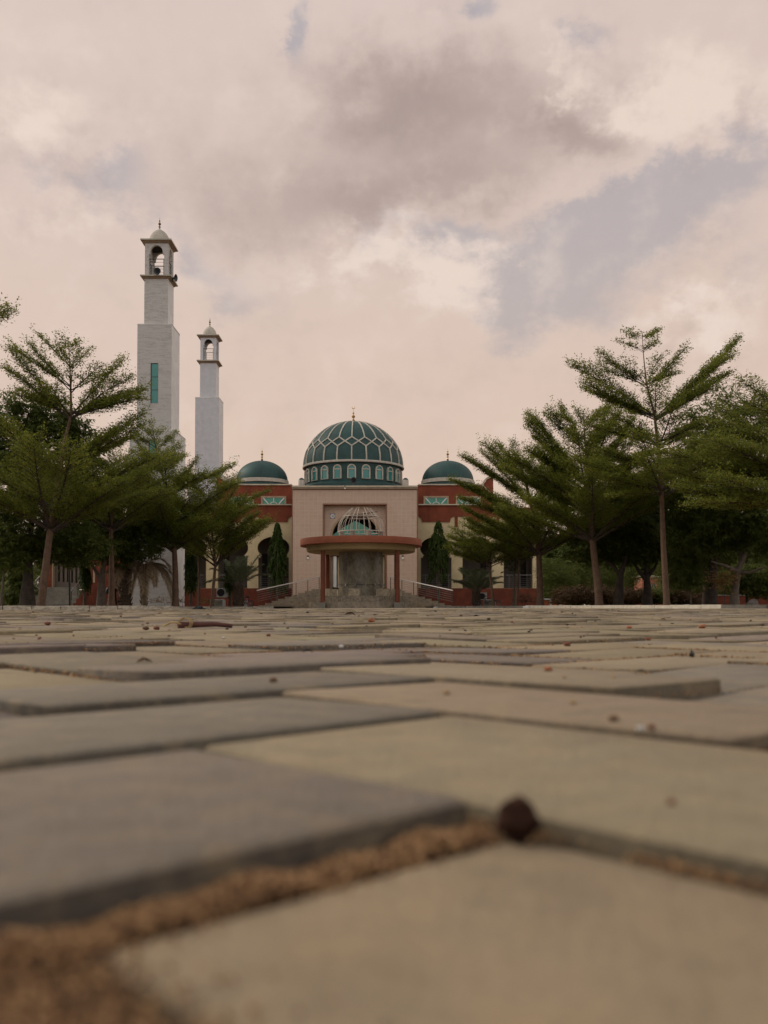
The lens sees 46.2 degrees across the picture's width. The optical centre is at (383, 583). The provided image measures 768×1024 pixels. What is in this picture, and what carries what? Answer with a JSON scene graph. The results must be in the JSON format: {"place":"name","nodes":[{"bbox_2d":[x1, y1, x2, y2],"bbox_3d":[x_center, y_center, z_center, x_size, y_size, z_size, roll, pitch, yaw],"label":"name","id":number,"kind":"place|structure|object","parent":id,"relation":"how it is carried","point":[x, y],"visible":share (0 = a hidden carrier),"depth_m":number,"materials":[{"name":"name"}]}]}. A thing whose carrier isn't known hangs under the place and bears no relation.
{"place":"outdoors","nodes":[
{"label":"outdoors","id":0,"kind":"place"},
{"bbox_2d":[0,292,19,326],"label":"umbrella tree","id":1,"kind":"object","parent":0,"point":[3,313],"visible":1,"depth_m":27.14,"materials":[{"name":"green plant"}]},
{"bbox_2d":[243,596,253,606],"bbox_3d":[-7.980,1.025,51.606,0.941,0.663,0.460,1,-2,-23],"label":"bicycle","id":2,"kind":"object","parent":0,"point":[247,603],"visible":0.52,"depth_m":51.58,"materials":[{"name":"black metal"}]},
{"bbox_2d":[185,406,536,607],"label":"mosque","id":3,"kind":"structure","parent":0,"point":[340,455],"depth_m":67.10,"materials":[{"name":"paint"}]},
{"bbox_2d":[224,556,228,575],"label":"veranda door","id":4,"kind":"structure","parent":3,"relation":"in","point":[225,570],"depth_m":70.60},
{"bbox_2d":[262,554,267,585],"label":"veranda door","id":5,"kind":"structure","parent":3,"relation":"in","point":[264,556],"depth_m":70.60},
{"bbox_2d":[261,496,285,503],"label":"window","id":6,"kind":"structure","parent":3,"relation":"in","point":[264,499],"depth_m":67.09,"materials":[{"name":"green glass"}]},
{"bbox_2d":[350,477,356,483],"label":"loudspeaker","id":7,"kind":"object","parent":3,"relation":"on","point":[353,480],"visible":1,"depth_m":65.05,"materials":[{"name":"black plastic"}]},
{"bbox_2d":[332,521,377,535],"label":"arch window","id":8,"kind":"structure","parent":3,"relation":"in","point":[359,526],"depth_m":66.23,"materials":[{"name":"green glass"}]},
{"bbox_2d":[423,496,448,503],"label":"window","id":9,"kind":"structure","parent":3,"relation":"in","point":[426,499],"depth_m":67.09,"materials":[{"name":"green glass"}]},
{"bbox_2d":[442,555,447,585],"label":"veranda door","id":10,"kind":"structure","parent":3,"relation":"in","point":[443,584],"depth_m":70.58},
{"bbox_2d":[456,496,480,503],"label":"window","id":11,"kind":"structure","parent":3,"relation":"in","point":[473,497],"depth_m":67.04,"materials":[{"name":"green glass"}]},
{"bbox_2d":[480,555,485,577],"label":"veranda door","id":12,"kind":"structure","parent":3,"relation":"in","point":[481,565],"depth_m":70.60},
{"bbox_2d":[520,554,525,585],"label":"veranda door","id":13,"kind":"structure","parent":3,"relation":"in","point":[522,575],"depth_m":70.58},
{"bbox_2d":[0,609,767,1023],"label":"paving","id":14,"kind":"structure","parent":0,"point":[170,769],"depth_m":0.17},
{"bbox_2d":[136,657,151,662],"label":"dry leaf","id":15,"kind":"object","parent":14,"relation":"on","point":[142,659],"visible":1,"depth_m":0.60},
{"bbox_2d":[162,617,232,627],"bbox_3d":[-0.374,0.080,1.811,0.138,0.023,0.019,0,-2,-16],"label":"stick","id":16,"kind":"object","parent":14,"relation":"on","point":[189,624],"visible":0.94,"depth_m":1.81,"materials":[{"name":"wood"}]},
{"bbox_2d":[0,640,530,1023],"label":"joint sand","id":17,"kind":"structure","parent":14,"relation":"in","point":[269,904],"depth_m":0.12,"materials":[{"name":"sand"}]},
{"bbox_2d":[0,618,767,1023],"bbox_3d":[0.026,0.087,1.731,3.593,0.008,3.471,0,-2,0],"label":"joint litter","id":18,"kind":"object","parent":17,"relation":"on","point":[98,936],"visible":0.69,"depth_m":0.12,"materials":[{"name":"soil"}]},
{"bbox_2d":[269,677,277,681],"bbox_3d":[-0.052,0.045,0.422,0.004,0.002,0.004,0,-2,0],"label":"clod","id":19,"kind":"object","parent":14,"relation":"on","point":[273,679],"visible":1,"depth_m":0.42,"materials":[{"name":"brown soil"}]},
{"bbox_2d":[496,795,542,843],"bbox_3d":[0.023,0.041,0.156,0.008,0.008,0.008,0,-2,0],"label":"seed","id":20,"kind":"object","parent":14,"relation":"on","point":[518,821],"visible":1,"depth_m":0.15,"materials":[{"name":"plant"}]},
{"bbox_2d":[544,666,551,670],"bbox_3d":[0.091,0.047,0.497,0.005,0.003,0.004,0,-2,0],"label":"clod","id":21,"kind":"object","parent":14,"relation":"on","point":[547,668],"visible":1,"depth_m":0.50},
{"bbox_2d":[608,715,618,721],"bbox_3d":[0.070,0.041,0.274,0.003,0.002,0.003,0,-2,0],"label":"clod","id":22,"kind":"object","parent":14,"relation":"on","point":[612,718],"visible":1,"depth_m":0.27,"materials":[{"name":"brown soil"}]},
{"bbox_2d":[636,726,644,730],"bbox_3d":[0.072,0.041,0.253,0.003,0.001,0.002,0,-2,0],"label":"plastic scrap","id":23,"kind":"object","parent":14,"relation":"on","point":[640,728],"visible":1,"depth_m":0.25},
{"bbox_2d":[666,799,675,804],"bbox_3d":[0.053,0.040,0.165,0.002,0.001,0.002,0,-2,0],"label":"clod","id":24,"kind":"object","parent":14,"relation":"on","point":[670,801],"visible":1,"depth_m":0.17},
{"bbox_2d":[0,0,767,604],"label":"sky","id":25,"kind":"structure","parent":0,"point":[408,214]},
{"bbox_2d":[210,608,739,608],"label":"yard paving","id":26,"kind":"structure","parent":0,"point":[506,608],"depth_m":31.11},
{"bbox_2d":[34,587,96,605],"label":"porch steps","id":27,"kind":"structure","parent":26,"relation":"on","point":[57,596],"depth_m":52.95,"materials":[{"name":"grey concrete"}]},
{"bbox_2d":[70,582,78,603],"bbox_3d":[-18.240,0.431,53.607,0.060,1.856,3.230,0,-2,-5],"label":"handrail","id":28,"kind":"object","parent":27,"relation":"attached to","point":[71,591],"visible":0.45,"depth_m":52.65,"materials":[{"name":"metal"}]},
{"bbox_2d":[45,530,121,605],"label":"porch building","id":29,"kind":"structure","parent":26,"relation":"on","point":[58,579],"depth_m":56.01,"materials":[{"name":"grey paint"}]},
{"bbox_2d":[258,589,450,607],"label":"entrance steps","id":30,"kind":"structure","parent":26,"relation":"on","point":[301,600],"depth_m":59.02,"materials":[{"name":"stone"}]},
{"bbox_2d":[257,577,319,604],"bbox_3d":[-6.389,0.434,61.160,0.076,2.027,7.264,-1,-2,30],"label":"handrail","id":31,"kind":"object","parent":30,"relation":"attached to","point":[285,588],"visible":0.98,"depth_m":60.55,"materials":[{"name":"metal"}]},
{"bbox_2d":[390,577,452,601],"bbox_3d":[2.430,0.434,61.160,0.076,2.027,7.475,1,-2,-32],"label":"handrail","id":32,"kind":"object","parent":30,"relation":"attached to","point":[423,588],"visible":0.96,"depth_m":60.82,"materials":[{"name":"metal"}]},
{"bbox_2d":[300,507,421,607],"bbox_3d":[-1.329,-1.448,52.056,7.020,5.852,7.020,0,-2,0],"label":"entrance porch","id":33,"kind":"object","parent":26,"relation":"on","point":[360,571],"visible":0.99,"depth_m":50.37,"materials":[{"name":"stone"}]},
{"bbox_2d":[448,567,503,605],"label":"date palm","id":34,"kind":"object","parent":26,"relation":"on","point":[475,579],"visible":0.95,"depth_m":49.63,"materials":[{"name":"green plant"}]},
{"label":"planting bed","id":35,"kind":"structure","parent":0,"visible":0},
{"bbox_2d":[0,563,38,605],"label":"shrub","id":36,"kind":"object","parent":35,"relation":"on","point":[11,594],"visible":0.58,"depth_m":40.51,"materials":[{"name":"green plant"}]},
{"bbox_2d":[0,520,40,605],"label":"sapling","id":37,"kind":"object","parent":35,"relation":"on","point":[9,546],"visible":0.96,"depth_m":35.02,"materials":[{"name":"green plant"}]},
{"bbox_2d":[33,572,40,586],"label":"bush","id":38,"kind":"object","parent":35,"relation":"on","point":[36,577],"visible":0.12,"depth_m":65.48,"materials":[{"name":"green plant"}]},
{"bbox_2d":[0,388,121,605],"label":"mango tree","id":39,"kind":"object","parent":35,"relation":"on","point":[85,542],"visible":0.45,"depth_m":36.93,"materials":[{"name":"green plant"}]},
{"bbox_2d":[68,569,70,605],"bbox_3d":[-16.084,0.193,46.008,0.142,2.097,0.118,-1,-2,22],"label":"post","id":40,"kind":"object","parent":35,"relation":"on","point":[69,589],"visible":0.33,"depth_m":45.98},
{"bbox_2d":[0,324,165,605],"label":"umbrella tree","id":41,"kind":"object","parent":35,"relation":"on","point":[36,500],"visible":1,"depth_m":33.11,"materials":[{"name":"green plant"}]},
{"bbox_2d":[78,561,92,605],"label":"mast tree","id":42,"kind":"object","parent":35,"relation":"on","point":[85,579],"visible":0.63,"depth_m":43.91,"materials":[{"name":"green plant"}]},
{"bbox_2d":[97,557,147,605],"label":"date palm","id":43,"kind":"object","parent":35,"relation":"on","point":[125,598],"visible":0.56,"depth_m":44.23,"materials":[{"name":"green plant"}]},
{"bbox_2d":[52,500,194,605],"bbox_3d":[-13.158,-1.891,44.215,8.108,6.144,5.728,0,-2,0],"label":"mango tree","id":44,"kind":"object","parent":35,"relation":"on","point":[132,545],"visible":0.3,"depth_m":43.33,"materials":[{"name":"green plant"}]},
{"bbox_2d":[74,445,181,605],"bbox_3d":[-12.591,-2.631,40.420,7.278,7.424,7.310,0,-2,0],"label":"umbrella tree","id":45,"kind":"object","parent":35,"relation":"on","point":[138,508],"visible":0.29,"depth_m":40.30,"materials":[{"name":"green plant"}]},
{"bbox_2d":[107,546,172,605],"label":"date palm","id":46,"kind":"object","parent":35,"relation":"on","point":[148,571],"visible":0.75,"depth_m":44.83,"materials":[{"name":"green plant"}]},
{"bbox_2d":[110,417,258,605],"bbox_3d":[-10.204,-3.499,44.674,6.909,9.387,7.917,-1,-2,44],"label":"umbrella tree","id":47,"kind":"object","parent":35,"relation":"on","point":[183,480],"visible":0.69,"depth_m":43.75,"materials":[{"name":"green plant"}]},
{"bbox_2d":[183,551,197,605],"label":"mast tree","id":48,"kind":"object","parent":35,"relation":"on","point":[190,567],"visible":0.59,"depth_m":50.33,"materials":[{"name":"green plant"}]},
{"bbox_2d":[175,493,223,605],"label":"umbrella tree","id":49,"kind":"object","parent":35,"relation":"on","point":[199,600],"visible":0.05,"depth_m":48.47,"materials":[{"name":"brown plant"}]},
{"bbox_2d":[158,466,279,606],"bbox_3d":[-8.856,-2.552,47.209,7.044,7.644,6.978,0,-2,0],"label":"umbrella tree","id":50,"kind":"object","parent":35,"relation":"on","point":[225,547],"visible":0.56,"depth_m":47.19,"materials":[{"name":"green plant"}]},
{"bbox_2d":[214,599,225,606],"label":"concrete block","id":51,"kind":"structure","parent":35,"relation":"on","point":[220,604],"depth_m":51.39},
{"bbox_2d":[217,588,228,598],"bbox_3d":[-9.407,0.573,52.459,0.651,0.608,0.369,0,-2,0],"label":"air conditioner","id":52,"kind":"object","parent":51,"relation":"on","point":[221,592],"visible":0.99,"depth_m":52.30,"materials":[{"name":"white metal"}]},
{"bbox_2d":[223,562,235,606],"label":"mast tree","id":53,"kind":"object","parent":35,"relation":"on","point":[228,587],"visible":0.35,"depth_m":52.34,"materials":[{"name":"green plant"}]},
{"bbox_2d":[203,553,270,606],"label":"date palm","id":54,"kind":"object","parent":35,"relation":"on","point":[240,575],"visible":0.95,"depth_m":50.30,"materials":[{"name":"green plant"}]},
{"bbox_2d":[265,522,288,600],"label":"mast tree","id":55,"kind":"object","parent":35,"relation":"on","point":[277,570],"visible":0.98,"depth_m":65.41,"materials":[{"name":"green plant"}]},
{"label":"ground","id":56,"kind":"structure","parent":0,"visible":0},
{"bbox_2d":[0,606,170,609],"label":"kerb","id":57,"kind":"structure","parent":56,"relation":"on","point":[76,607],"depth_m":30.30,"materials":[{"name":"concrete"}]},
{"bbox_2d":[129,219,185,605],"bbox_3d":[-13.145,-9.994,52.471,2.641,23.000,2.641,0,-2,0],"label":"minaret","id":58,"kind":"object","parent":56,"relation":"on","point":[158,346],"visible":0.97,"depth_m":51.61,"materials":[{"name":"white stone"}]},
{"bbox_2d":[150,363,157,402],"bbox_3d":[-13.144,-11.474,51.516,0.422,2.297,0.027,0,-2,0],"label":"slot window","id":59,"kind":"structure","parent":58,"relation":"in","point":[154,366],"depth_m":51.51,"materials":[{"name":"teal glass"}]},
{"bbox_2d":[154,267,160,274],"bbox_3d":[-13.030,-17.934,51.868,0.412,0.426,0.368,0,-2,0],"label":"loudspeaker","id":60,"kind":"object","parent":58,"relation":"on","point":[157,270],"visible":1,"depth_m":51.74,"materials":[{"name":"black plastic"}]},
{"bbox_2d":[188,321,228,505],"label":"minaret","id":61,"kind":"object","parent":56,"relation":"on","point":[209,403],"visible":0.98,"depth_m":73.44,"materials":[{"name":"white paint"}]},
{"bbox_2d":[170,606,273,608],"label":"kerb","id":62,"kind":"structure","parent":56,"relation":"on","point":[208,607],"depth_m":46.87,"materials":[{"name":"concrete"}]},
{"bbox_2d":[435,606,523,607],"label":"kerb","id":63,"kind":"structure","parent":56,"relation":"on","point":[480,606],"depth_m":46.26,"materials":[{"name":"concrete"}]},
{"bbox_2d":[525,605,720,607],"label":"kerb","id":64,"kind":"structure","parent":56,"relation":"on","point":[629,606],"depth_m":36.36,"materials":[{"name":"concrete"}]},
{"bbox_2d":[634,575,661,604],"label":"hut","id":65,"kind":"object","parent":56,"relation":"on","point":[642,582],"visible":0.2,"depth_m":75.66,"materials":[{"name":"pink paint"}]},
{"bbox_2d":[721,605,767,608],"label":"kerb","id":66,"kind":"structure","parent":56,"relation":"on","point":[747,606],"depth_m":30.77,"materials":[{"name":"concrete"}]},
{"label":"planting bed","id":67,"kind":"structure","parent":0,"visible":0},
{"bbox_2d":[425,521,450,602],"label":"mast tree","id":68,"kind":"object","parent":67,"relation":"on","point":[434,542],"visible":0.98,"depth_m":65.34,"materials":[{"name":"green plant"}]},
{"bbox_2d":[441,521,522,605],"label":"umbrella tree","id":69,"kind":"object","parent":67,"relation":"on","point":[468,545],"visible":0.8,"depth_m":47.62,"materials":[{"name":"green plant"}]},
{"bbox_2d":[475,595,500,605],"bbox_3d":[5.753,0.968,49.792,1.472,0.681,0.500,0,-2,0],"label":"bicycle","id":70,"kind":"object","parent":67,"relation":"on","point":[484,596],"visible":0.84,"depth_m":49.78,"materials":[{"name":"black metal"}]},
{"bbox_2d":[483,599,495,605],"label":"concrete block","id":71,"kind":"structure","parent":67,"relation":"on","point":[489,603],"depth_m":50.59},
{"bbox_2d":[477,506,551,605],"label":"umbrella tree","id":72,"kind":"object","parent":67,"relation":"on","point":[528,555],"visible":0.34,"depth_m":46.84,"materials":[{"name":"green plant"}]},
{"bbox_2d":[499,549,530,605],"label":"sapling","id":73,"kind":"object","parent":67,"relation":"on","point":[513,569],"visible":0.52,"depth_m":48.55,"materials":[{"name":"green plant"}]},
{"bbox_2d":[444,434,588,605],"bbox_3d":[8.223,-3.177,45.866,8.381,8.792,8.105,-1,-2,38],"label":"umbrella tree","id":74,"kind":"object","parent":67,"relation":"on","point":[505,535],"visible":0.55,"depth_m":45.43,"materials":[{"name":"green plant"}]},
{"bbox_2d":[515,589,535,603],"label":"plant","id":75,"kind":"object","parent":67,"relation":"on","point":[524,599],"visible":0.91,"depth_m":49.52,"materials":[{"name":"green plant"}]},
{"bbox_2d":[544,599,563,604],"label":"garden wall","id":76,"kind":"structure","parent":67,"relation":"on","point":[545,602],"depth_m":63.98,"materials":[{"name":"brick"}]},
{"bbox_2d":[541,541,568,598],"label":"distant tree","id":77,"kind":"object","parent":67,"relation":"on","point":[552,574],"visible":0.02,"depth_m":90.40,"materials":[{"name":"green plant"}]},
{"bbox_2d":[533,555,582,604],"bbox_3d":[11.170,-0.130,58.161,3.360,3.377,3.811,0,-2,0],"label":"bush","id":78,"kind":"object","parent":67,"relation":"on","point":[558,575],"visible":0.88,"depth_m":57.66,"materials":[{"name":"green plant"}]},
{"bbox_2d":[544,585,582,604],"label":"bush","id":79,"kind":"object","parent":67,"relation":"on","point":[555,597],"visible":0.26,"depth_m":55.81,"materials":[{"name":"green plant"}]},
{"bbox_2d":[550,578,578,596],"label":"bush","id":80,"kind":"object","parent":67,"relation":"on","point":[561,585],"visible":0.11,"depth_m":71.82,"materials":[{"name":"green plant"}]},
{"bbox_2d":[542,540,599,604],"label":"distant tree","id":81,"kind":"object","parent":67,"relation":"on","point":[553,553],"visible":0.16,"depth_m":85.36,"materials":[{"name":"green plant"}]},
{"bbox_2d":[554,582,594,604],"bbox_3d":[10.792,0.626,50.084,2.788,1.448,3.388,0,-2,0],"label":"bush","id":82,"kind":"object","parent":67,"relation":"on","point":[579,594],"visible":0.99,"depth_m":49.53,"materials":[{"name":"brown plant"}]},
{"bbox_2d":[558,552,607,604],"bbox_3d":[13.523,-0.427,62.142,3.558,4.183,3.290,1,-2,-23],"label":"bush","id":83,"kind":"object","parent":67,"relation":"on","point":[583,576],"visible":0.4,"depth_m":61.72,"materials":[{"name":"green plant"}]},
{"bbox_2d":[495,395,695,604],"bbox_3d":[9.730,-3.737,40.417,8.979,9.647,9.757,1,-2,-42],"label":"umbrella tree","id":84,"kind":"object","parent":67,"relation":"on","point":[593,507],"visible":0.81,"depth_m":39.83,"materials":[{"name":"green plant"}]},
{"bbox_2d":[586,570,613,589],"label":"bush","id":85,"kind":"object","parent":67,"relation":"on","point":[593,584],"visible":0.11,"depth_m":69.63,"materials":[{"name":"green plant"}]},
{"bbox_2d":[587,583,628,604],"bbox_3d":[12.647,0.665,51.021,3.213,1.420,3.255,0,-2,0],"label":"bush","id":86,"kind":"object","parent":67,"relation":"on","point":[607,597],"visible":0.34,"depth_m":50.49,"materials":[{"name":"green plant"}]},
{"bbox_2d":[591,562,631,604],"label":"bush","id":87,"kind":"object","parent":67,"relation":"on","point":[612,581],"visible":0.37,"depth_m":65.66,"materials":[{"name":"green plant"}]},
{"bbox_2d":[561,481,671,604],"bbox_3d":[11.533,-1.974,44.349,5.577,6.349,5.472,0,-2,17],"label":"mango tree","id":88,"kind":"object","parent":67,"relation":"on","point":[612,546],"visible":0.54,"depth_m":43.27,"materials":[{"name":"green plant"}]},
{"bbox_2d":[584,561,649,604],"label":"distant tree","id":89,"kind":"object","parent":67,"relation":"on","point":[641,569],"visible":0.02,"depth_m":87.71,"materials":[{"name":"green plant"}]},
{"bbox_2d":[616,562,642,604],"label":"bush","id":90,"kind":"object","parent":67,"relation":"on","point":[631,574],"visible":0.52,"depth_m":69.69,"materials":[{"name":"green plant"}]},
{"bbox_2d":[609,582,661,604],"bbox_3d":[13.901,0.621,50.051,3.235,1.458,3.182,0,-2,0],"label":"bush","id":91,"kind":"object","parent":67,"relation":"on","point":[633,597],"visible":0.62,"depth_m":49.33,"materials":[{"name":"green plant"}]},
{"bbox_2d":[561,325,744,604],"bbox_3d":[10.855,-4.676,35.402,6.678,11.249,6.721,-1,-2,35],"label":"umbrella tree","id":92,"kind":"object","parent":67,"relation":"on","point":[698,386],"visible":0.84,"depth_m":35.22,"materials":[{"name":"green plant"}]},
{"bbox_2d":[620,488,693,604],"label":"mango tree","id":93,"kind":"object","parent":67,"relation":"on","point":[647,590],"visible":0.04,"depth_m":44.39,"materials":[{"name":"green plant"}]},
{"bbox_2d":[639,581,679,604],"bbox_3d":[15.272,0.619,50.511,2.379,1.484,3.454,0,-2,0],"label":"bush","id":94,"kind":"object","parent":67,"relation":"on","point":[659,593],"visible":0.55,"depth_m":49.84,"materials":[{"name":"green plant"}]},
{"bbox_2d":[651,561,667,586],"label":"bush","id":95,"kind":"object","parent":67,"relation":"on","point":[658,574],"visible":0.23,"depth_m":71.94,"materials":[{"name":"green plant"}]},
{"bbox_2d":[656,569,700,604],"bbox_3d":[18.079,0.106,55.033,3.146,2.740,3.476,0,-2,0],"label":"bush","id":96,"kind":"object","parent":67,"relation":"on","point":[669,585],"visible":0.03,"depth_m":54.74,"materials":[{"name":"green plant"}]},
{"bbox_2d":[662,588,701,604],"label":"bush","id":97,"kind":"object","parent":67,"relation":"on","point":[683,598],"visible":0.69,"depth_m":49.33,"materials":[{"name":"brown plant"}]},
{"bbox_2d":[659,546,714,604],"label":"sapling","id":98,"kind":"object","parent":67,"relation":"on","point":[690,568],"visible":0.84,"depth_m":40.60,"materials":[{"name":"green plant"}]},
{"bbox_2d":[682,587,701,604],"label":"bush","id":99,"kind":"object","parent":67,"relation":"on","point":[700,593],"visible":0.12,"depth_m":53.39,"materials":[{"name":"green plant"}]},
{"bbox_2d":[649,369,767,512],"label":"umbrella tree","id":100,"kind":"object","parent":67,"relation":"on","point":[753,466],"visible":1,"depth_m":30.52,"materials":[{"name":"green plant"}]},
{"bbox_2d":[650,383,767,604],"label":"mango tree","id":101,"kind":"object","parent":67,"relation":"on","point":[712,597],"visible":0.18,"depth_m":40.37,"materials":[{"name":"green plant"}]},
{"bbox_2d":[656,450,767,604],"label":"mango tree","id":102,"kind":"object","parent":67,"relation":"on","point":[708,530],"visible":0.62,"depth_m":38.34,"materials":[{"name":"green plant"}]},
{"bbox_2d":[703,566,744,604],"bbox_3d":[14.284,0.098,37.961,1.751,1.836,1.696,-1,-2,22],"label":"shrub","id":103,"kind":"object","parent":67,"relation":"on","point":[727,578],"visible":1,"depth_m":38.00,"materials":[{"name":"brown plant"}]},
{"bbox_2d":[700,545,753,604],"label":"mango tree","id":104,"kind":"object","parent":67,"relation":"on","point":[726,557],"visible":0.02,"depth_m":46.78,"materials":[{"name":"green plant"}]},
{"bbox_2d":[717,569,739,594],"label":"bush","id":105,"kind":"object","parent":67,"relation":"on","point":[727,589],"visible":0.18,"depth_m":61.58,"materials":[{"name":"green plant"}]},
{"bbox_2d":[703,536,767,594],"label":"distant tree","id":106,"kind":"object","parent":67,"relation":"on","point":[759,559],"visible":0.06,"depth_m":77.83,"materials":[{"name":"green plant"}]},
{"bbox_2d":[718,595,767,604],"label":"boundary wall","id":107,"kind":"structure","parent":67,"relation":"on","point":[742,600],"depth_m":49.99,"materials":[{"name":"brick"}]},
{"bbox_2d":[719,558,767,602],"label":"sapling","id":108,"kind":"object","parent":67,"relation":"on","point":[755,584],"visible":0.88,"depth_m":41.86,"materials":[{"name":"green plant"}]},
{"bbox_2d":[722,559,767,585],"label":"bush","id":109,"kind":"object","parent":67,"relation":"on","point":[745,569],"visible":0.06,"depth_m":57.80,"materials":[{"name":"green plant"}]},
{"bbox_2d":[746,599,758,604],"bbox_3d":[14.742,0.779,35.994,0.472,0.314,0.437,0,-2,0],"label":"boulder","id":110,"kind":"object","parent":67,"relation":"on","point":[753,602],"visible":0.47,"depth_m":35.86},
{"bbox_2d":[742,545,767,575],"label":"distant tree","id":111,"kind":"object","parent":67,"relation":"on","point":[753,550],"visible":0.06,"depth_m":79.09,"materials":[{"name":"green plant"}]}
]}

